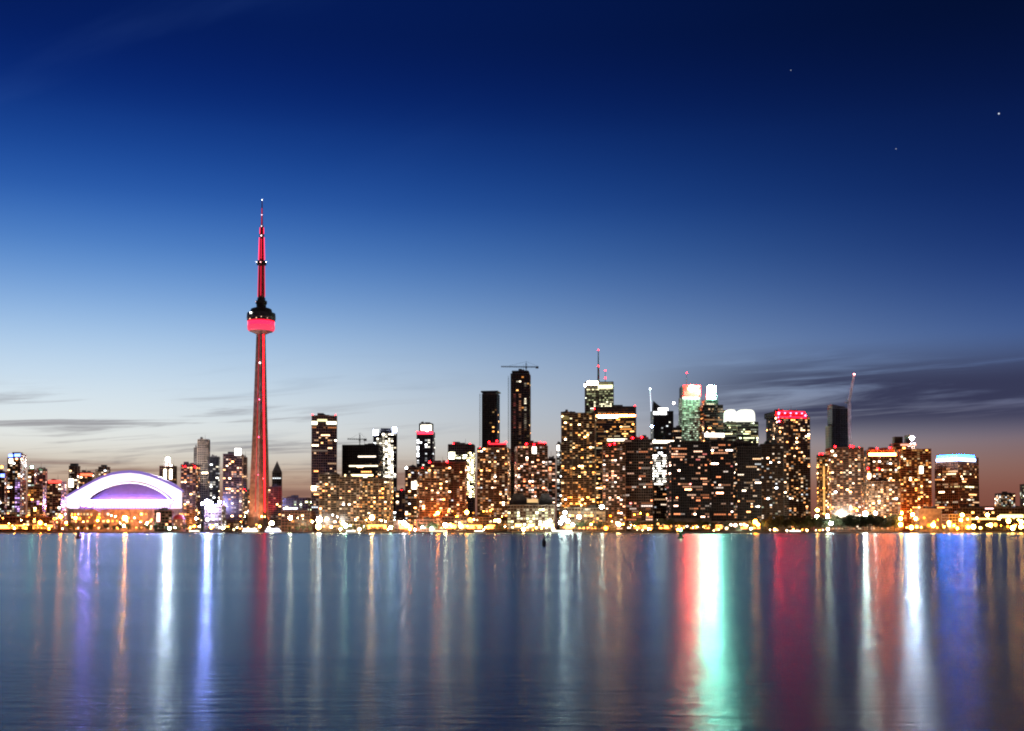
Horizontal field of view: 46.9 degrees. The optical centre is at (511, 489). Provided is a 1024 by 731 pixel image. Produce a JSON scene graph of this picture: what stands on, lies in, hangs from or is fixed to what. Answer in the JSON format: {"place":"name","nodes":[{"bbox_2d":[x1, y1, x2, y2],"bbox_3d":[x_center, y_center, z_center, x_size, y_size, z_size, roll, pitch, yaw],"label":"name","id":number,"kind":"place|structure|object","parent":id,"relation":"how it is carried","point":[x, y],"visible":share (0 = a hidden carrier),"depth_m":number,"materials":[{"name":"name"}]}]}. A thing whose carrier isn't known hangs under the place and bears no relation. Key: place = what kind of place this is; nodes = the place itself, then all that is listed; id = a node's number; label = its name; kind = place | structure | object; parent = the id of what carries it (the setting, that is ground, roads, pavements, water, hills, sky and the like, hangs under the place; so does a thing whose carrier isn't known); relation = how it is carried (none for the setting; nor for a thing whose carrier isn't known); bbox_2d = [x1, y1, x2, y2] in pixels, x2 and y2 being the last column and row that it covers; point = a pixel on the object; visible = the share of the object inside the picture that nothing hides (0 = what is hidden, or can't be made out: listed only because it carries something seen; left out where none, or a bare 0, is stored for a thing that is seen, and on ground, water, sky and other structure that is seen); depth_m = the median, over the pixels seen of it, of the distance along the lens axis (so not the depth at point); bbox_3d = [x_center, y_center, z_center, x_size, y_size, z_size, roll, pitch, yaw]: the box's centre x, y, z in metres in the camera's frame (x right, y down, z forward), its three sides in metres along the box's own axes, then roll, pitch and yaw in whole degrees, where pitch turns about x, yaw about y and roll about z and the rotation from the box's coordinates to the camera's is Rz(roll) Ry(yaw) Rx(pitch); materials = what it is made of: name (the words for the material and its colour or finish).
{"place":"outdoors","nodes":[
{"label":"outdoors","id":0,"kind":"place"},
{"bbox_2d":[0,466,6,516],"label":"apartment tower","id":1,"kind":"structure","parent":0,"point":[3,493],"depth_m":1852.48,"materials":[{"name":"black concrete"}]},
{"bbox_2d":[6,452,26,516],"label":"apartment tower","id":2,"kind":"structure","parent":0,"point":[16,483],"depth_m":1823.42,"materials":[{"name":"grey metal"}]},
{"bbox_2d":[27,466,36,498],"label":"apartment tower","id":3,"kind":"structure","parent":0,"point":[32,476],"depth_m":1902.24,"materials":[{"name":"brown concrete"}]},
{"bbox_2d":[37,467,46,499],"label":"apartment tower","id":4,"kind":"structure","parent":0,"point":[41,475],"depth_m":1933.17,"materials":[{"name":"brown metal"}]},
{"bbox_2d":[46,479,66,531],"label":"apartment tower","id":5,"kind":"structure","parent":0,"point":[56,498],"depth_m":1871.75,"materials":[{"name":"brown concrete"}]},
{"bbox_2d":[68,463,80,508],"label":"apartment tower","id":6,"kind":"structure","parent":0,"point":[74,476],"depth_m":2082.63,"materials":[{"name":"brown metal"}]},
{"bbox_2d":[80,470,94,499],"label":"apartment block","id":7,"kind":"structure","parent":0,"point":[87,477],"depth_m":2104.19,"materials":[{"name":"brown concrete"}]},
{"bbox_2d":[95,465,110,495],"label":"apartment tower","id":8,"kind":"structure","parent":0,"point":[102,470],"depth_m":2123.38,"materials":[{"name":"brown concrete"}]},
{"bbox_2d":[209,454,219,505],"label":"apartment tower","id":9,"kind":"structure","parent":0,"point":[214,490],"depth_m":2092.66,"materials":[{"name":"black glass"}]},
{"bbox_2d":[222,448,243,531],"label":"apartment tower","id":10,"kind":"structure","parent":0,"point":[232,481],"depth_m":1903.54,"materials":[{"name":"brown concrete"}]},
{"bbox_2d":[246,201,275,531],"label":"needle tower","id":11,"kind":"structure","parent":0,"point":[261,317],"depth_m":2010.68,"materials":[{"name":"concrete"}]},
{"bbox_2d":[267,484,281,529],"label":"apartment block","id":12,"kind":"structure","parent":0,"point":[274,507],"depth_m":1981.62,"materials":[{"name":"red concrete"}]},
{"bbox_2d":[319,472,339,531],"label":"apartment tower","id":13,"kind":"structure","parent":0,"point":[328,495],"depth_m":1801.56,"materials":[{"name":"brown concrete"}]},
{"bbox_2d":[373,427,396,518],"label":"apartment tower","id":14,"kind":"structure","parent":0,"point":[386,438],"depth_m":2024.86,"materials":[{"name":"black glass"}]},
{"bbox_2d":[395,488,404,519],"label":"apartment block","id":15,"kind":"structure","parent":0,"point":[400,504],"depth_m":1961.56,"materials":[{"name":"black concrete"}]},
{"bbox_2d":[404,465,418,531],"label":"apartment tower","id":16,"kind":"structure","parent":0,"point":[411,500],"depth_m":1902.22,"materials":[{"name":"brown concrete"}]},
{"bbox_2d":[416,422,434,466],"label":"apartment tower","id":17,"kind":"structure","parent":0,"point":[425,454],"depth_m":1995.07,"materials":[{"name":"black glass"}]},
{"bbox_2d":[479,391,500,446],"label":"apartment tower","id":18,"kind":"structure","parent":0,"point":[490,414],"depth_m":2088.48,"materials":[{"name":"black glass"}]},
{"bbox_2d":[0,533,1023,730],"bbox_3d":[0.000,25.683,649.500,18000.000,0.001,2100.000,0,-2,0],"label":"water","id":19,"kind":"structure","parent":0,"point":[507,632],"depth_m":34.88,"materials":[{"name":"blue liquid"}]},
{"bbox_2d":[241,524,262,532],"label":"tour boat","id":20,"kind":"object","parent":19,"relation":"on","point":[250,530],"visible":0.97,"depth_m":1688.60,"materials":[{"name":"white paint"}]},
{"bbox_2d":[264,527,285,532],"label":"tour boat","id":21,"kind":"object","parent":19,"relation":"on","point":[273,530],"visible":0.98,"depth_m":1686.61,"materials":[{"name":"white paint"}]},
{"bbox_2d":[428,505,452,532],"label":"sailing ship","id":22,"kind":"object","parent":19,"relation":"on","point":[438,531],"visible":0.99,"depth_m":1686.21,"materials":[{"name":"white paint"}]},
{"bbox_2d":[0,532,1023,532],"bbox_3d":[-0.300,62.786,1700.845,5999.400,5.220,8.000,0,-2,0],"label":"quay","id":23,"kind":"structure","parent":0,"point":[528,532],"depth_m":1696.89,"materials":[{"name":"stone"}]},
{"bbox_2d":[0,0,1023,532],"label":"sky","id":24,"kind":"structure","parent":0,"point":[771,204],"materials":[{"name":"blue"}]},
{"bbox_2d":[514,441,547,500],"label":"apartment tower","id":25,"kind":"structure","parent":0,"point":[531,470],"depth_m":1845.01,"materials":[{"name":"brown concrete"}]},
{"bbox_2d":[515,446,546,498],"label":"windows","id":26,"kind":"structure","parent":25,"relation":"in","point":[520,446],"depth_m":1844.53,"materials":[{"name":"grey"}]},
{"bbox_2d":[548,456,555,529],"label":"apartment tower","id":27,"kind":"structure","parent":0,"point":[552,476],"depth_m":1962.28,"materials":[{"name":"brown concrete"}]},
{"bbox_2d":[556,442,560,529],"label":"apartment tower","id":28,"kind":"structure","parent":0,"point":[558,468],"depth_m":2002.44,"materials":[{"name":"brown concrete"}]},
{"bbox_2d":[561,410,596,507],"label":"apartment tower","id":29,"kind":"structure","parent":0,"point":[578,460],"depth_m":1885.91,"materials":[{"name":"brown concrete"}]},
{"bbox_2d":[562,414,595,507],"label":"windows","id":30,"kind":"structure","parent":29,"relation":"in","point":[562,414],"depth_m":1885.97,"materials":[{"name":"yellow"}]},
{"bbox_2d":[602,436,625,531],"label":"apartment tower","id":31,"kind":"structure","parent":0,"point":[613,479],"depth_m":1802.15,"materials":[{"name":"brown concrete"}]},
{"bbox_2d":[649,388,673,439],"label":"office tower","id":32,"kind":"structure","parent":0,"point":[662,421],"depth_m":2287.06,"materials":[{"name":"black glass"}]},
{"bbox_2d":[759,439,783,531],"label":"apartment tower","id":33,"kind":"structure","parent":0,"point":[772,480],"depth_m":1833.33,"materials":[{"name":"black concrete"}]},
{"bbox_2d":[764,409,810,531],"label":"apartment tower","id":34,"kind":"structure","parent":0,"point":[789,430],"depth_m":1938.92,"materials":[{"name":"brown concrete"}]},
{"bbox_2d":[769,418,809,528],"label":"windows","id":35,"kind":"structure","parent":34,"relation":"in","point":[792,426],"depth_m":1938.48,"materials":[{"name":"yellow"}]},
{"bbox_2d":[825,404,848,448],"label":"office tower","id":36,"kind":"structure","parent":0,"point":[836,431],"depth_m":2157.63,"materials":[{"name":"grey glass"}]},
{"bbox_2d":[845,373,854,445],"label":"luffing crane","id":37,"kind":"object","parent":36,"relation":"attached to","point":[849,401],"visible":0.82,"depth_m":2106.39,"materials":[{"name":"metal"}]},
{"bbox_2d":[825,445,863,531],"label":"apartment tower","id":38,"kind":"structure","parent":0,"point":[845,472],"depth_m":1822.89,"materials":[{"name":"brown concrete"}]},
{"bbox_2d":[825,450,862,528],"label":"windows","id":39,"kind":"structure","parent":38,"relation":"in","point":[837,450],"depth_m":1823.04,"materials":[{"name":"yellow"}]},
{"bbox_2d":[864,447,897,481],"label":"apartment tower","id":40,"kind":"structure","parent":0,"point":[880,463],"depth_m":1864.45,"materials":[{"name":"brown metal"}]},
{"bbox_2d":[861,479,901,531],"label":"apartment block","id":41,"kind":"structure","parent":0,"point":[880,497],"depth_m":1784.48,"materials":[{"name":"beige concrete"}]},
{"bbox_2d":[862,484,900,528],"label":"windows","id":42,"kind":"structure","parent":41,"relation":"in","point":[875,484],"depth_m":1785.60,"materials":[{"name":"yellow"}]},
{"bbox_2d":[889,434,931,531],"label":"apartment tower","id":43,"kind":"structure","parent":0,"point":[914,473],"depth_m":1854.10,"materials":[{"name":"brown metal"}]},
{"bbox_2d":[892,447,930,528],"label":"windows","id":44,"kind":"structure","parent":43,"relation":"in","point":[921,482],"depth_m":1854.46,"materials":[{"name":"yellow"}]},
{"bbox_2d":[995,491,1015,507],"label":"building","id":45,"kind":"structure","parent":0,"point":[1004,498],"depth_m":2702.38,"materials":[{"name":"brown metal"}]},
{"bbox_2d":[1020,484,1023,505],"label":"apartment tower","id":46,"kind":"structure","parent":0,"point":[1021,494],"depth_m":2510.50,"materials":[{"name":"grey metal"}]},
{"label":"ground","id":47,"kind":"structure","parent":0,"visible":0},
{"bbox_2d":[0,511,56,531],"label":"quayside building","id":48,"kind":"structure","parent":47,"relation":"on","point":[6,522],"depth_m":1772.05,"materials":[{"name":"brown metal"}]},
{"bbox_2d":[27,484,46,516],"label":"apartment block","id":49,"kind":"structure","parent":47,"relation":"on","point":[36,501],"depth_m":1781.57,"materials":[{"name":"brown concrete"}]},
{"bbox_2d":[66,470,201,531],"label":"domed stadium","id":50,"kind":"object","parent":47,"relation":"on","point":[134,502],"visible":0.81,"depth_m":1931.42,"materials":[{"name":"white roof membrane"},{"name":"concrete"},{"name":"glass"}]},
{"bbox_2d":[154,508,173,531],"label":"quayside building","id":51,"kind":"structure","parent":47,"relation":"on","point":[163,517],"depth_m":1746.66,"materials":[{"name":"brown concrete"}]},
{"bbox_2d":[159,458,176,484],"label":"office tower","id":52,"kind":"structure","parent":47,"relation":"on","point":[168,472],"depth_m":2053.75,"materials":[{"name":"glass"}]},
{"bbox_2d":[173,514,184,531],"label":"domed pavilion","id":53,"kind":"structure","parent":47,"relation":"on","point":[178,520],"depth_m":1740.55,"materials":[{"name":"glass"}]},
{"bbox_2d":[181,461,199,531],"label":"apartment tower","id":54,"kind":"structure","parent":47,"relation":"on","point":[190,480],"depth_m":1962.48,"materials":[{"name":"brown metal"}]},
{"bbox_2d":[197,437,209,531],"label":"office tower","id":55,"kind":"structure","parent":47,"relation":"on","point":[203,453],"depth_m":2113.66,"materials":[{"name":"grey glass"}]},
{"bbox_2d":[204,504,225,531],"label":"apartment block","id":56,"kind":"structure","parent":47,"relation":"on","point":[215,516],"depth_m":1790.86,"materials":[{"name":"white concrete"}]},
{"bbox_2d":[243,451,247,495],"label":"apartment tower","id":57,"kind":"structure","parent":47,"relation":"on","point":[245,470],"depth_m":2163.77,"materials":[{"name":"brown metal"}]},
{"bbox_2d":[243,489,249,527],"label":"apartment block","id":58,"kind":"structure","parent":47,"relation":"on","point":[246,492],"depth_m":2160.46,"materials":[{"name":"brown metal"}]},
{"bbox_2d":[272,462,281,486],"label":"office tower","id":59,"kind":"structure","parent":47,"relation":"on","point":[277,475],"depth_m":2183.10,"materials":[{"name":"black glass"}]},
{"bbox_2d":[282,495,310,509],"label":"concert hall","id":60,"kind":"structure","parent":47,"relation":"on","point":[295,502],"depth_m":1952.40,"materials":[{"name":"purple metal"}]},
{"bbox_2d":[281,508,315,531],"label":"quayside building","id":61,"kind":"structure","parent":47,"relation":"on","point":[302,517],"depth_m":1800.87,"materials":[{"name":"brown concrete"}]},
{"bbox_2d":[311,413,336,531],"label":"hotel tower","id":62,"kind":"structure","parent":47,"relation":"on","point":[324,445],"depth_m":1905.90,"materials":[{"name":"black glass"}]},
{"bbox_2d":[342,439,383,477],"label":"office block","id":63,"kind":"structure","parent":47,"relation":"on","point":[365,461],"depth_m":1955.52,"materials":[{"name":"black glass"}]},
{"bbox_2d":[340,514,412,531],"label":"quayside building","id":64,"kind":"structure","parent":47,"relation":"on","point":[401,527],"depth_m":1767.51,"materials":[{"name":"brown metal"}]},
{"bbox_2d":[338,474,361,531],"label":"apartment tower","id":65,"kind":"structure","parent":64,"relation":"on","point":[350,496],"depth_m":1791.61,"materials":[{"name":"brown concrete"}]},
{"bbox_2d":[361,476,393,519],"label":"apartment tower","id":66,"kind":"structure","parent":64,"relation":"on","point":[377,496],"depth_m":1802.26,"materials":[{"name":"brown concrete"}]},
{"bbox_2d":[362,482,392,519],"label":"windows","id":67,"kind":"structure","parent":66,"relation":"in","point":[391,482],"depth_m":1802.24,"materials":[{"name":"yellow"}]},
{"bbox_2d":[416,514,439,531],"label":"quayside building","id":68,"kind":"structure","parent":47,"relation":"on","point":[425,520],"depth_m":1726.92,"materials":[{"name":"brown concrete"}]},
{"bbox_2d":[419,457,448,519],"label":"apartment tower","id":69,"kind":"structure","parent":47,"relation":"on","point":[433,487],"depth_m":1802.59,"materials":[{"name":"brown concrete"}]},
{"bbox_2d":[448,455,467,516],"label":"apartment tower","id":70,"kind":"structure","parent":47,"relation":"on","point":[457,487],"depth_m":1817.60,"materials":[{"name":"brown concrete"}]},
{"bbox_2d":[448,439,474,515],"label":"office tower","id":71,"kind":"structure","parent":47,"relation":"on","point":[464,452],"depth_m":2003.70,"materials":[{"name":"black glass"}]},
{"bbox_2d":[441,508,506,531],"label":"quayside building","id":72,"kind":"structure","parent":47,"relation":"on","point":[479,523],"depth_m":1775.41,"materials":[{"name":"brown metal"}]},
{"bbox_2d":[477,437,510,516],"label":"apartment tower","id":73,"kind":"structure","parent":47,"relation":"on","point":[493,478],"depth_m":1834.42,"materials":[{"name":"brown concrete"}]},
{"bbox_2d":[478,448,509,515],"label":"windows","id":74,"kind":"structure","parent":73,"relation":"in","point":[489,448],"depth_m":1834.65,"materials":[{"name":"yellow"}]},
{"bbox_2d":[508,364,530,495],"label":"apartment tower","id":75,"kind":"structure","parent":47,"relation":"on","point":[520,406],"depth_m":2047.51,"materials":[{"name":"black glass"}]},
{"bbox_2d":[507,493,554,531],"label":"terminal building","id":76,"kind":"structure","parent":47,"relation":"on","point":[529,515],"depth_m":1742.25,"materials":[{"name":"brown metal"}]},
{"bbox_2d":[559,505,605,531],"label":"quayside building","id":77,"kind":"structure","parent":47,"relation":"on","point":[589,512],"depth_m":1769.77,"materials":[{"name":"brown concrete"}]},
{"bbox_2d":[584,349,613,412],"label":"bank tower","id":78,"kind":"structure","parent":47,"relation":"on","point":[597,393],"depth_m":2310.65,"materials":[{"name":"white glass"}]},
{"bbox_2d":[585,382,612,406],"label":"windows","id":79,"kind":"structure","parent":78,"relation":"in","point":[612,382],"depth_m":2310.73,"materials":[{"name":"green"}]},
{"bbox_2d":[594,405,635,507],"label":"office tower","id":80,"kind":"structure","parent":47,"relation":"on","point":[618,422],"depth_m":2088.17,"materials":[{"name":"brown glass"}]},
{"bbox_2d":[596,412,635,504],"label":"windows","id":81,"kind":"structure","parent":80,"relation":"in","point":[598,412],"depth_m":2088.59,"materials":[{"name":"yellow"}]},
{"bbox_2d":[624,435,652,531],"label":"apartment tower","id":82,"kind":"structure","parent":47,"relation":"on","point":[639,472],"depth_m":1823.03,"materials":[{"name":"brown glass"}]},
{"bbox_2d":[651,425,680,520],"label":"office tower","id":83,"kind":"structure","parent":47,"relation":"on","point":[659,479],"depth_m":1902.25,"materials":[{"name":"white glass"}]},
{"bbox_2d":[672,426,681,440],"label":"office block","id":84,"kind":"structure","parent":47,"relation":"on","point":[676,432],"depth_m":2205.65,"materials":[{"name":"black glass"}]},
{"bbox_2d":[673,372,699,440],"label":"bank tower","id":85,"kind":"structure","parent":47,"relation":"on","point":[689,410],"depth_m":2358.97,"materials":[{"name":"green glass"}]},
{"bbox_2d":[679,399,699,439],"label":"windows","id":86,"kind":"structure","parent":85,"relation":"in","point":[679,399],"depth_m":2358.61,"materials":[{"name":"green"}]},
{"bbox_2d":[666,440,709,518],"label":"apartment tower","id":87,"kind":"structure","parent":47,"relation":"on","point":[687,480],"depth_m":1802.91,"materials":[{"name":"black glass"}]},
{"bbox_2d":[666,445,708,514],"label":"windows","id":88,"kind":"structure","parent":87,"relation":"in","point":[678,445],"depth_m":1803.12,"materials":[{"name":"orange"}]},
{"bbox_2d":[631,518,760,531],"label":"quayside building","id":89,"kind":"structure","parent":47,"relation":"on","point":[690,529],"depth_m":1759.81,"materials":[{"name":"brown metal"}]},
{"bbox_2d":[700,385,725,440],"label":"bank tower","id":90,"kind":"structure","parent":47,"relation":"on","point":[712,411],"depth_m":2339.07,"materials":[{"name":"black glass"}]},
{"bbox_2d":[700,401,724,439],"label":"windows","id":91,"kind":"structure","parent":90,"relation":"in","point":[705,401],"depth_m":2339.40,"materials":[{"name":"grey"}]},
{"bbox_2d":[709,438,733,520],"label":"apartment tower","id":92,"kind":"structure","parent":47,"relation":"on","point":[721,477],"depth_m":1817.42,"materials":[{"name":"black glass"}]},
{"bbox_2d":[724,409,736,441],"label":"office tower","id":93,"kind":"structure","parent":47,"relation":"on","point":[730,427],"depth_m":2307.89,"materials":[{"name":"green glass"}]},
{"bbox_2d":[733,439,761,531],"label":"apartment tower","id":94,"kind":"structure","parent":47,"relation":"on","point":[747,483],"depth_m":1832.65,"materials":[{"name":"black glass"}]},
{"bbox_2d":[736,409,758,445],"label":"office tower","id":95,"kind":"structure","parent":47,"relation":"on","point":[747,427],"depth_m":2325.56,"materials":[{"name":"white glass"}]},
{"bbox_2d":[788,516,801,529],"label":"tree","id":96,"kind":"object","parent":47,"relation":"on","point":[792,522],"visible":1,"depth_m":1710.12,"materials":[{"name":"green plant"}]},
{"bbox_2d":[802,515,816,531],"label":"tree","id":97,"kind":"object","parent":47,"relation":"on","point":[809,519],"visible":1,"depth_m":1713.02,"materials":[{"name":"green plant"}]},
{"bbox_2d":[813,516,826,531],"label":"tree","id":98,"kind":"object","parent":47,"relation":"on","point":[818,522],"visible":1,"depth_m":1709.38,"materials":[{"name":"green plant"}]},
{"bbox_2d":[816,453,826,531],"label":"apartment tower","id":99,"kind":"structure","parent":47,"relation":"on","point":[821,484],"depth_m":1851.90,"materials":[{"name":"brown concrete"}]},
{"bbox_2d":[869,515,886,531],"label":"tree","id":100,"kind":"object","parent":47,"relation":"on","point":[875,522],"visible":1,"depth_m":1711.41,"materials":[{"name":"green plant"}]},
{"bbox_2d":[884,513,902,531],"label":"tree","id":101,"kind":"object","parent":47,"relation":"on","point":[895,516],"visible":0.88,"depth_m":1724.85,"materials":[{"name":"green plant"}]},
{"bbox_2d":[911,506,941,531],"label":"warehouse","id":102,"kind":"structure","parent":47,"relation":"on","point":[931,514],"depth_m":1791.77,"materials":[{"name":"concrete"}]},
{"bbox_2d":[934,455,978,513],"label":"office block","id":103,"kind":"structure","parent":47,"relation":"on","point":[956,481],"depth_m":1917.65,"materials":[{"name":"brown glass"}]},
{"bbox_2d":[935,464,978,510],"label":"windows","id":104,"kind":"structure","parent":103,"relation":"in","point":[971,464],"depth_m":1917.54,"materials":[{"name":"orange"}]},
{"bbox_2d":[941,511,971,531],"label":"quayside building","id":105,"kind":"structure","parent":47,"relation":"on","point":[955,517],"depth_m":1760.73,"materials":[{"name":"orange concrete"}]},
{"bbox_2d":[957,506,1023,531],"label":"warehouse","id":106,"kind":"structure","parent":47,"relation":"on","point":[1004,513],"depth_m":1880.42,"materials":[{"name":"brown metal"}]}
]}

